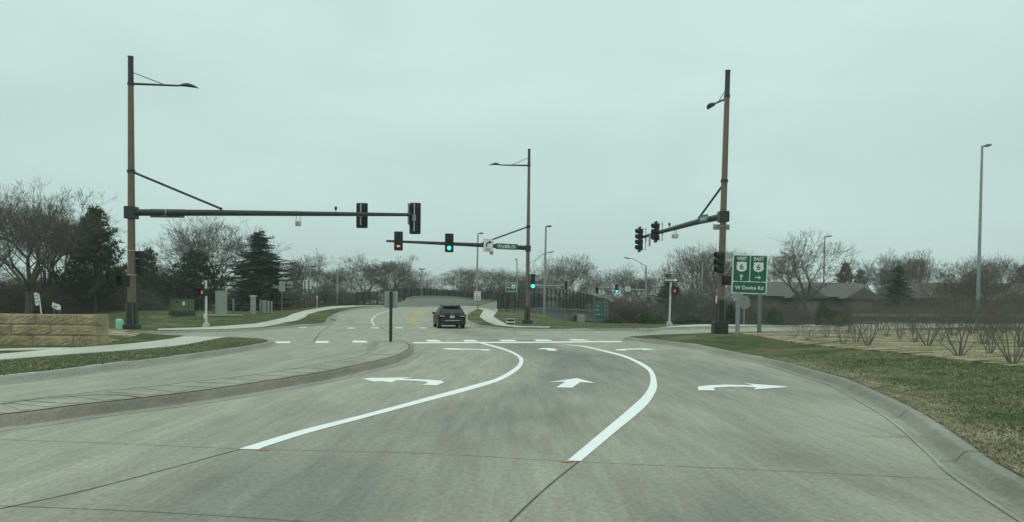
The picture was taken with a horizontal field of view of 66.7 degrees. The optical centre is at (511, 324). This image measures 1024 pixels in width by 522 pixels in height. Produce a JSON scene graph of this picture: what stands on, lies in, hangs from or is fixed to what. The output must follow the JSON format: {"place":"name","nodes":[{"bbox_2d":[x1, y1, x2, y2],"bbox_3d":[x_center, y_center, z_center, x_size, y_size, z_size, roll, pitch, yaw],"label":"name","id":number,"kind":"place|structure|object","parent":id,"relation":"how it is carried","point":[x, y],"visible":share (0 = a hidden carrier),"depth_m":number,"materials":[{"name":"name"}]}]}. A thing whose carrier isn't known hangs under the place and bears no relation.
{"place":"outdoors","nodes":[
{"label":"outdoors","id":0,"kind":"place"},
{"bbox_2d":[0,336,226,360],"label":"sidewalk","id":1,"kind":"structure","parent":0,"point":[181,340],"depth_m":23.03,"materials":[{"name":"concrete"}]},
{"bbox_2d":[158,305,382,329],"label":"sidewalk","id":2,"kind":"structure","parent":0,"point":[297,316],"depth_m":56.59,"materials":[{"name":"concrete"}]},
{"bbox_2d":[0,306,1022,521],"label":"road","id":3,"kind":"structure","parent":0,"point":[530,412],"depth_m":8.77,"materials":[{"name":"concrete"}]},
{"bbox_2d":[0,338,278,384],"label":"kerb","id":4,"kind":"structure","parent":3,"relation":"on","point":[46,375],"depth_m":18.02,"materials":[{"name":"concrete"}]},
{"bbox_2d":[4,340,379,401],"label":"kerb","id":5,"kind":"structure","parent":3,"relation":"on","point":[373,345],"depth_m":26.44,"materials":[{"name":"concrete"}]},
{"bbox_2d":[0,340,408,413],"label":"median","id":6,"kind":"object","parent":3,"relation":"on","point":[396,346],"visible":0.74,"depth_m":13.07,"materials":[{"name":"concrete"}]},
{"bbox_2d":[0,352,395,411],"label":"median slabs","id":7,"kind":"structure","parent":6,"relation":"on","point":[229,380],"depth_m":13.23,"materials":[{"name":"concrete"}]},
{"bbox_2d":[384,291,397,341],"bbox_3d":[-4.526,-0.110,29.029,0.504,2.277,0.106,1,2,0],"label":"median sign","id":8,"kind":"object","parent":6,"relation":"on","point":[390,300],"visible":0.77,"depth_m":29.03,"materials":[{"name":"grey metal"}]},
{"bbox_2d":[0,343,421,431],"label":"kerb","id":9,"kind":"structure","parent":3,"relation":"on","point":[43,417],"depth_m":12.06,"materials":[{"name":"concrete"}]},
{"bbox_2d":[138,305,383,333],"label":"kerb","id":10,"kind":"structure","parent":3,"relation":"on","point":[329,320],"depth_m":50.98,"materials":[{"name":"concrete"}]},
{"bbox_2d":[240,343,522,448],"bbox_3d":[-0.955,1.058,20.068,2.397,0.001,23.585,1,2,4],"label":"lane line","id":11,"kind":"object","parent":3,"relation":"on","point":[259,445],"visible":1,"depth_m":11.42,"materials":[{"name":"white paint"}]},
{"bbox_2d":[365,377,443,384],"bbox_3d":[-2.120,1.149,16.042,2.010,0.001,1.194,1,2,27],"label":"turn arrow","id":12,"kind":"object","parent":3,"relation":"on","point":[433,382],"visible":1,"depth_m":16.06,"materials":[{"name":"white paint"}]},
{"bbox_2d":[432,304,465,327],"bbox_3d":[-4.216,-0.574,51.737,2.079,1.543,4.490,0,2,-11],"label":"suv","id":13,"kind":"object","parent":3,"relation":"on","point":[449,315],"visible":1,"depth_m":49.77,"materials":[{"name":"black paint"}]},
{"bbox_2d":[413,341,620,342],"bbox_3d":[0.513,0.741,32.675,9.633,0.001,1.145,0,2,-19],"label":"stop line","id":14,"kind":"object","parent":3,"relation":"on","point":[522,342],"visible":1,"depth_m":32.52,"materials":[{"name":"white paint"}]},
{"bbox_2d":[557,343,656,460],"bbox_3d":[2.338,1.091,20.238,2.481,0.001,24.684,1,2,2],"label":"lane line","id":15,"kind":"object","parent":3,"relation":"on","point":[640,404],"visible":1,"depth_m":11.18,"materials":[{"name":"white paint"}]},
{"bbox_2d":[466,309,848,330],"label":"kerb","id":16,"kind":"structure","parent":3,"relation":"on","point":[468,322],"depth_m":50.41,"materials":[{"name":"concrete"}]},
{"bbox_2d":[698,383,785,389],"bbox_3d":[4.393,1.239,15.450,2.148,0.001,0.958,0,2,-31],"label":"turn arrow","id":17,"kind":"object","parent":3,"relation":"on","point":[712,387],"visible":1,"depth_m":15.56,"materials":[{"name":"white paint"}]},
{"bbox_2d":[622,337,1023,519],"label":"kerb","id":18,"kind":"structure","parent":3,"relation":"on","point":[987,476],"depth_m":9.30,"materials":[{"name":"concrete"}]},
{"bbox_2d":[628,340,1023,521],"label":"gutter edge","id":19,"kind":"object","parent":3,"relation":"on","point":[946,470],"visible":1,"depth_m":8.18,"materials":[{"name":"concrete"}]},
{"bbox_2d":[0,302,1023,472],"bbox_3d":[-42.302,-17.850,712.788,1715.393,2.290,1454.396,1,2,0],"label":"ground","id":20,"kind":"structure","parent":0,"point":[149,320],"depth_m":25.81,"materials":[{"name":"green plant"}]},
{"bbox_2d":[0,183,48,287],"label":"bare tree","id":21,"kind":"object","parent":20,"relation":"on","point":[12,227],"visible":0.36,"depth_m":61.87,"materials":[{"name":"brown plant"}]},
{"bbox_2d":[0,265,69,308],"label":"bush","id":22,"kind":"object","parent":20,"relation":"on","point":[18,283],"visible":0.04,"depth_m":72.14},
{"bbox_2d":[0,177,92,311],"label":"bare tree","id":23,"kind":"object","parent":20,"relation":"on","point":[49,274],"visible":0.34,"depth_m":63.28,"materials":[{"name":"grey plant"}]},
{"bbox_2d":[0,278,103,313],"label":"bush","id":24,"kind":"object","parent":20,"relation":"on","point":[16,295],"visible":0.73,"depth_m":61.15,"materials":[{"name":"plant"}]},
{"bbox_2d":[0,313,108,345],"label":"stone wall","id":25,"kind":"structure","parent":20,"relation":"on","point":[60,329],"depth_m":23.96,"materials":[{"name":"stone"}]},
{"bbox_2d":[0,178,123,313],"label":"bare tree","id":26,"kind":"object","parent":20,"relation":"on","point":[28,283],"visible":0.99,"depth_m":57.73,"materials":[{"name":"brown plant"}]},
{"bbox_2d":[0,277,125,313],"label":"bush","id":27,"kind":"object","parent":20,"relation":"on","point":[104,302],"visible":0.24,"depth_m":65.33,"materials":[{"name":"plant"}]},
{"bbox_2d":[0,202,126,307],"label":"bare tree","id":28,"kind":"object","parent":20,"relation":"on","point":[69,268],"visible":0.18,"depth_m":65.12,"materials":[{"name":"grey plant"}]},
{"bbox_2d":[51,204,126,312],"bbox_3d":[-34.251,-5.360,63.880,6.057,9.275,5.544,0,2,-20],"label":"pine tree","id":29,"kind":"object","parent":20,"relation":"on","point":[92,281],"visible":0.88,"depth_m":63.38,"materials":[{"name":"green plant"}]},
{"bbox_2d":[55,272,166,310],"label":"bush","id":30,"kind":"object","parent":20,"relation":"on","point":[143,298],"visible":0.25,"depth_m":71.32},
{"bbox_2d":[109,329,142,342],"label":"bare soil","id":31,"kind":"structure","parent":20,"relation":"on","point":[115,335],"depth_m":27.87,"materials":[{"name":"soil"}]},
{"bbox_2d":[0,337,267,375],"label":"grass","id":32,"kind":"structure","parent":20,"relation":"on","point":[183,351],"depth_m":20.10,"materials":[{"name":"plant"}]},
{"bbox_2d":[136,246,172,308],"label":"pine tree","id":33,"kind":"object","parent":20,"relation":"on","point":[150,265],"visible":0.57,"depth_m":75.65,"materials":[{"name":"green plant"}]},
{"bbox_2d":[103,239,208,310],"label":"bush","id":34,"kind":"object","parent":20,"relation":"on","point":[168,297],"visible":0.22,"depth_m":77.30,"materials":[{"name":"plant"}]},
{"bbox_2d":[124,261,216,310],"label":"bush","id":35,"kind":"object","parent":20,"relation":"on","point":[203,306],"visible":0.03,"depth_m":84.51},
{"bbox_2d":[169,299,195,315],"bbox_3d":[-26.325,-1.361,62.134,1.644,1.355,1.490,-1,2,-38],"label":"transformer","id":36,"kind":"object","parent":20,"relation":"on","point":[181,307],"visible":0.98,"depth_m":61.59,"materials":[{"name":"green metal"}]},
{"bbox_2d":[161,247,233,310],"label":"bare tree","id":37,"kind":"object","parent":20,"relation":"on","point":[189,268],"visible":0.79,"depth_m":79.14,"materials":[{"name":"green plant"}]},
{"bbox_2d":[149,216,294,310],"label":"bare tree","id":38,"kind":"object","parent":20,"relation":"on","point":[199,243],"visible":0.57,"depth_m":90.00,"materials":[{"name":"brown plant"}]},
{"bbox_2d":[207,291,243,315],"bbox_3d":[-23.571,-1.734,63.814,2.670,2.056,1.550,-1,2,-38],"label":"signal cabinet","id":39,"kind":"object","parent":20,"relation":"on","point":[220,303],"visible":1,"depth_m":63.29,"materials":[{"name":"grey metal"}]},
{"bbox_2d":[202,231,304,310],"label":"spruce tree","id":40,"kind":"object","parent":20,"relation":"on","point":[260,280],"visible":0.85,"depth_m":77.03,"materials":[{"name":"green plant"}]},
{"bbox_2d":[122,56,411,328],"bbox_3d":[-11.919,-6.269,39.095,13.886,13.041,0.786,0,2,-16],"label":"signal pole","id":41,"kind":"object","parent":20,"relation":"on","point":[132,212],"visible":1,"depth_m":37.36,"materials":[{"name":"brown metal"}]},
{"bbox_2d":[126,250,144,274],"bbox_3d":[-18.182,-2.969,37.548,0.819,1.189,0.499,-1,2,-42],"label":"signal bracket","id":42,"kind":"object","parent":41,"relation":"attached to","point":[136,273],"visible":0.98,"depth_m":37.60,"materials":[{"name":"black metal"}]},
{"bbox_2d":[136,251,147,272],"bbox_3d":[-17.964,-3.031,37.718,0.340,1.053,0.480,1,2,15],"label":"traffic signal","id":43,"kind":"object","parent":42,"relation":"attached to","point":[140,261],"visible":1,"depth_m":37.52,"materials":[{"name":"black plastic"}]},
{"bbox_2d":[356,202,367,227],"bbox_3d":[-7.895,-5.739,40.898,0.604,1.319,0.665,1,2,0],"label":"traffic signal","id":44,"kind":"object","parent":41,"relation":"attached to","point":[361,221],"visible":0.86,"depth_m":40.95,"materials":[{"name":"black plastic"}]},
{"bbox_2d":[409,202,420,233],"bbox_3d":[-5.190,-5.683,41.619,0.604,1.674,0.665,1,2,0],"label":"traffic signal","id":45,"kind":"object","parent":41,"relation":"attached to","point":[415,221],"visible":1,"depth_m":41.66,"materials":[{"name":"black plastic"}]},
{"bbox_2d":[272,281,323,309],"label":"bush","id":46,"kind":"object","parent":20,"relation":"on","point":[291,293],"visible":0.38,"depth_m":89.08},
{"bbox_2d":[277,248,336,304],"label":"bare tree","id":47,"kind":"object","parent":20,"relation":"on","point":[298,272],"visible":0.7,"depth_m":106.28,"materials":[{"name":"grey plant"}]},
{"bbox_2d":[299,283,366,306],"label":"bush","id":48,"kind":"object","parent":20,"relation":"on","point":[325,294],"visible":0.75,"depth_m":92.54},
{"bbox_2d":[307,265,369,298],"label":"bare tree","id":49,"kind":"object","parent":20,"relation":"on","point":[345,279],"visible":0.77,"depth_m":103.27,"materials":[{"name":"grey plant"}]},
{"bbox_2d":[338,285,383,304],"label":"bush","id":50,"kind":"object","parent":20,"relation":"on","point":[365,290],"visible":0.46,"depth_m":99.61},
{"bbox_2d":[330,260,394,292],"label":"bare tree","id":51,"kind":"object","parent":20,"relation":"on","point":[352,271],"visible":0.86,"depth_m":111.52,"materials":[{"name":"grey plant"}]},
{"bbox_2d":[336,251,431,290],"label":"bare tree","id":52,"kind":"object","parent":20,"relation":"on","point":[392,267],"visible":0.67,"depth_m":129.16,"materials":[{"name":"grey plant"}]},
{"bbox_2d":[392,273,458,297],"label":"bare tree","id":53,"kind":"object","parent":20,"relation":"on","point":[424,284],"visible":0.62,"depth_m":137.40,"materials":[{"name":"grey plant"}]},
{"bbox_2d":[386,149,532,323],"bbox_3d":[-3.583,-6.283,55.605,10.791,13.064,0.937,0,2,-15],"label":"signal pole","id":54,"kind":"object","parent":20,"relation":"on","point":[527,249],"visible":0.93,"depth_m":56.66,"materials":[{"name":"brown metal"}]},
{"bbox_2d":[394,231,402,250],"bbox_3d":[-7.842,-5.772,53.795,0.604,1.319,0.665,1,2,-4],"label":"traffic signal","id":55,"kind":"object","parent":54,"relation":"attached to","point":[398,240],"visible":1,"depth_m":53.71,"materials":[{"name":"black plastic"}]},
{"bbox_2d":[440,266,494,297],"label":"bare tree","id":56,"kind":"object","parent":20,"relation":"on","point":[462,282],"visible":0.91,"depth_m":148.31,"materials":[{"name":"grey plant"}]},
{"bbox_2d":[456,266,520,298],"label":"bare tree","id":57,"kind":"object","parent":20,"relation":"on","point":[486,275],"visible":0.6,"depth_m":159.02,"materials":[{"name":"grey plant"}]},
{"bbox_2d":[483,267,525,297],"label":"bare tree","id":58,"kind":"object","parent":20,"relation":"on","point":[502,284],"visible":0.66,"depth_m":157.03,"materials":[{"name":"grey plant"}]},
{"bbox_2d":[398,296,615,321],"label":"bridge","id":59,"kind":"structure","parent":20,"relation":"on","point":[576,316],"depth_m":95.01,"materials":[{"name":"concrete"}]},
{"bbox_2d":[356,288,496,305],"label":"bridge fence","id":60,"kind":"object","parent":59,"relation":"on","point":[417,293],"visible":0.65,"depth_m":99.58,"materials":[{"name":"black metal"}]},
{"bbox_2d":[497,288,613,309],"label":"bridge fence","id":61,"kind":"object","parent":59,"relation":"on","point":[579,303],"visible":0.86,"depth_m":89.86,"materials":[{"name":"black metal"}]},
{"bbox_2d":[505,272,555,296],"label":"bare tree","id":62,"kind":"object","parent":20,"relation":"on","point":[523,284],"visible":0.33,"depth_m":148.01,"materials":[{"name":"grey plant"}]},
{"bbox_2d":[543,225,551,314],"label":"street lamp","id":63,"kind":"object","parent":20,"relation":"on","point":[544,297],"visible":0.92,"depth_m":81.80,"materials":[{"name":"metal"}]},
{"bbox_2d":[516,250,606,310],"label":"bare tree","id":64,"kind":"object","parent":20,"relation":"on","point":[582,272],"visible":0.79,"depth_m":129.45,"materials":[{"name":"grey plant"}]},
{"bbox_2d":[575,274,618,300],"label":"bare tree","id":65,"kind":"object","parent":20,"relation":"on","point":[587,289],"visible":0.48,"depth_m":136.79,"materials":[{"name":"grey plant"}]},
{"bbox_2d":[594,302,607,322],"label":"guide sign","id":66,"kind":"object","parent":20,"relation":"on","point":[600,310],"visible":0.8,"depth_m":77.97,"materials":[{"name":"green metal"}]},
{"bbox_2d":[586,261,644,301],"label":"bare tree","id":67,"kind":"object","parent":20,"relation":"on","point":[626,278],"visible":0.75,"depth_m":139.16,"materials":[{"name":"grey plant"}]},
{"bbox_2d":[585,289,659,323],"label":"bush","id":68,"kind":"object","parent":20,"relation":"on","point":[623,312],"visible":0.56,"depth_m":83.37,"materials":[{"name":"plant"}]},
{"bbox_2d":[607,270,659,300],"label":"bare tree","id":69,"kind":"object","parent":20,"relation":"on","point":[649,282],"visible":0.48,"depth_m":141.66,"materials":[{"name":"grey plant"}]},
{"bbox_2d":[613,293,679,323],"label":"bush","id":70,"kind":"object","parent":20,"relation":"on","point":[663,310],"visible":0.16,"depth_m":90.97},
{"bbox_2d":[633,312,664,323],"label":"bush","id":71,"kind":"object","parent":20,"relation":"on","point":[648,318],"visible":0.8,"depth_m":77.57,"materials":[{"name":"green plant"}]},
{"bbox_2d":[650,274,692,321],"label":"tree","id":72,"kind":"object","parent":20,"relation":"on","point":[664,291],"visible":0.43,"depth_m":119.36,"materials":[{"name":"plant"}]},
{"bbox_2d":[643,70,730,333],"bbox_3d":[9.722,-6.308,45.116,0.783,13.196,12.839,0,2,-8],"label":"signal pole","id":73,"kind":"object","parent":20,"relation":"on","point":[719,324],"visible":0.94,"depth_m":39.04,"materials":[{"name":"brown metal"}]},
{"bbox_2d":[635,226,646,251],"bbox_3d":[8.443,-5.597,51.210,0.761,1.674,0.551,0,2,-35],"label":"traffic signal","id":74,"kind":"object","parent":73,"relation":"attached to","point":[639,241],"visible":1,"depth_m":51.03,"materials":[{"name":"black plastic"}]},
{"bbox_2d":[713,252,724,272],"bbox_3d":[10.356,-3.105,38.870,0.480,1.053,0.340,0,2,-18],"label":"traffic signal","id":75,"kind":"object","parent":73,"relation":"attached to","point":[720,263],"visible":1,"depth_m":38.74,"materials":[{"name":"black plastic"}]},
{"bbox_2d":[644,241,744,301],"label":"bare tree","id":76,"kind":"object","parent":20,"relation":"on","point":[698,279],"visible":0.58,"depth_m":125.81,"materials":[{"name":"brown plant"}]},
{"bbox_2d":[662,281,733,321],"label":"bush","id":77,"kind":"object","parent":20,"relation":"on","point":[687,299],"visible":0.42,"depth_m":115.13,"materials":[{"name":"plant"}]},
{"bbox_2d":[668,243,746,310],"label":"bare tree","id":78,"kind":"object","parent":20,"relation":"on","point":[732,251],"visible":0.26,"depth_m":131.44,"materials":[{"name":"brown plant"}]},
{"bbox_2d":[685,286,757,323],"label":"bush","id":79,"kind":"object","parent":20,"relation":"on","point":[709,312],"visible":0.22,"depth_m":99.95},
{"bbox_2d":[735,300,803,324],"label":"bush","id":80,"kind":"object","parent":20,"relation":"on","point":[752,317],"visible":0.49,"depth_m":87.19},
{"bbox_2d":[764,304,784,324],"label":"bush","id":81,"kind":"object","parent":20,"relation":"on","point":[774,317],"visible":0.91,"depth_m":81.73,"materials":[{"name":"green plant"}]},
{"bbox_2d":[776,301,822,324],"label":"bush","id":82,"kind":"object","parent":20,"relation":"on","point":[802,315],"visible":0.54,"depth_m":87.95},
{"bbox_2d":[743,282,880,317],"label":"brick house","id":83,"kind":"structure","parent":20,"relation":"on","point":[830,296],"depth_m":118.42,"materials":[{"name":"brown"}]},
{"bbox_2d":[767,227,872,314],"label":"bare tree","id":84,"kind":"object","parent":20,"relation":"on","point":[798,262],"visible":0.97,"depth_m":102.57,"materials":[{"name":"brown plant"}]},
{"bbox_2d":[814,302,844,325],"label":"bush","id":85,"kind":"object","parent":20,"relation":"on","point":[825,309],"visible":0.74,"depth_m":77.45,"materials":[{"name":"green plant"}]},
{"bbox_2d":[833,261,854,282],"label":"pine tree","id":86,"kind":"object","parent":20,"relation":"on","point":[839,279],"visible":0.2,"depth_m":149.28,"materials":[{"name":"green plant"}]},
{"bbox_2d":[849,260,900,293],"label":"bare tree","id":87,"kind":"object","parent":20,"relation":"on","point":[871,270],"visible":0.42,"depth_m":139.27,"materials":[{"name":"grey plant"}]},
{"bbox_2d":[733,329,1023,367],"bbox_3d":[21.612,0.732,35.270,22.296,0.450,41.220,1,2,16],"label":"mulch bed","id":88,"kind":"object","parent":20,"relation":"on","point":[935,352],"visible":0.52,"depth_m":26.94,"materials":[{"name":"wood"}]},
{"bbox_2d":[731,254,767,333],"bbox_3d":[10.974,-0.998,36.066,1.627,4.484,0.194,1,2,4],"label":"route sign","id":89,"kind":"object","parent":88,"relation":"on","point":[749,274],"visible":0.93,"depth_m":35.95,"materials":[{"name":"green"}]},
{"bbox_2d":[823,314,865,343],"bbox_3d":[11.532,0.130,26.808,1.324,1.184,1.871,0,2,-28],"label":"bare shrub","id":90,"kind":"object","parent":88,"relation":"on","point":[841,330],"visible":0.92,"depth_m":26.87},
{"bbox_2d":[833,289,880,341],"bbox_3d":[12.207,-0.305,27.335,1.821,2.002,1.436,1,2,7],"label":"bare shrub","id":91,"kind":"object","parent":88,"relation":"on","point":[860,320],"visible":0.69,"depth_m":27.50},
{"bbox_2d":[834,286,912,345],"bbox_3d":[11.760,-0.301,25.917,2.255,2.102,3.188,1,2,2],"label":"bare shrub","id":92,"kind":"object","parent":88,"relation":"on","point":[871,321],"visible":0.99,"depth_m":25.54,"materials":[{"name":"plant"}]},
{"bbox_2d":[887,294,918,338],"bbox_3d":[15.537,-0.367,30.680,1.348,1.987,1.710,2,2,44],"label":"bare shrub","id":93,"kind":"object","parent":88,"relation":"on","point":[902,321],"visible":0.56,"depth_m":30.79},
{"bbox_2d":[889,297,943,341],"bbox_3d":[14.355,-0.171,27.693,2.079,1.712,2.169,1,2,24],"label":"bare shrub","id":94,"kind":"object","parent":88,"relation":"on","point":[917,337],"visible":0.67,"depth_m":27.61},
{"bbox_2d":[872,279,972,344],"bbox_3d":[13.369,-0.386,25.471,3.270,2.258,2.314,2,2,39],"label":"bare shrub","id":95,"kind":"object","parent":88,"relation":"on","point":[936,327],"visible":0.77,"depth_m":25.36,"materials":[{"name":"plant"}]},
{"bbox_2d":[904,277,1013,355],"bbox_3d":[11.797,-0.228,20.437,2.934,2.246,3.060,1,2,1],"label":"bare shrub","id":96,"kind":"object","parent":88,"relation":"on","point":[965,308],"visible":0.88,"depth_m":20.55,"materials":[{"name":"plant"}]},
{"bbox_2d":[940,292,1022,343],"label":"bare shrub","id":97,"kind":"object","parent":88,"relation":"on","point":[978,308],"visible":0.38,"depth_m":27.02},
{"bbox_2d":[945,253,1023,363],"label":"bare shrub","id":98,"kind":"object","parent":88,"relation":"on","point":[1014,324],"visible":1,"depth_m":17.86,"materials":[{"name":"plant"}]},
{"bbox_2d":[953,283,1023,353],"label":"bare shrub","id":99,"kind":"object","parent":88,"relation":"on","point":[980,335],"visible":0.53,"depth_m":21.07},
{"bbox_2d":[761,356,1023,477],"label":"dry grass","id":100,"kind":"structure","parent":20,"relation":"on","point":[979,439],"depth_m":10.21,"materials":[{"name":"plant"}]},
{"bbox_2d":[857,250,929,282],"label":"bare tree","id":101,"kind":"object","parent":20,"relation":"on","point":[889,274],"visible":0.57,"depth_m":134.45,"materials":[{"name":"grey plant"}]},
{"bbox_2d":[767,348,1023,472],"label":"grass","id":102,"kind":"structure","parent":20,"relation":"on","point":[924,374],"depth_m":15.49,"materials":[{"name":"plant"}]},
{"bbox_2d":[879,265,925,322],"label":"spruce tree","id":103,"kind":"object","parent":20,"relation":"on","point":[898,285],"visible":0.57,"depth_m":107.45,"materials":[{"name":"green plant"}]},
{"bbox_2d":[876,247,952,281],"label":"bare tree","id":104,"kind":"object","parent":20,"relation":"on","point":[923,260],"visible":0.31,"depth_m":138.82,"materials":[{"name":"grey plant"}]},
{"bbox_2d":[878,282,1023,322],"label":"brick house","id":105,"kind":"structure","parent":20,"relation":"on","point":[915,288],"depth_m":122.81,"materials":[{"name":"brick"}]},
{"bbox_2d":[903,256,1011,305],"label":"bare tree","id":106,"kind":"object","parent":20,"relation":"on","point":[959,282],"visible":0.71,"depth_m":110.82,"materials":[{"name":"grey plant"}]},
{"bbox_2d":[935,255,1023,310],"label":"bare tree","id":107,"kind":"object","parent":20,"relation":"on","point":[1016,274],"visible":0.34,"depth_m":114.47,"materials":[{"name":"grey plant"}]},
{"bbox_2d":[975,144,991,325],"bbox_3d":[37.451,-7.003,61.827,0.907,14.638,0.440,1,2,0],"label":"street lamp","id":108,"kind":"object","parent":20,"relation":"on","point":[980,227],"visible":0.92,"depth_m":61.74,"materials":[{"name":"metal"}]},
{"bbox_2d":[0,0,1023,375],"label":"sky","id":109,"kind":"structure","parent":0,"point":[866,124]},
{"bbox_2d":[478,308,549,328],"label":"sidewalk","id":110,"kind":"structure","parent":0,"point":[487,314],"depth_m":62.34,"materials":[{"name":"concrete"}]},
{"bbox_2d":[639,324,834,331],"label":"sidewalk","id":111,"kind":"structure","parent":0,"point":[665,328],"depth_m":57.90,"materials":[{"name":"concrete"}]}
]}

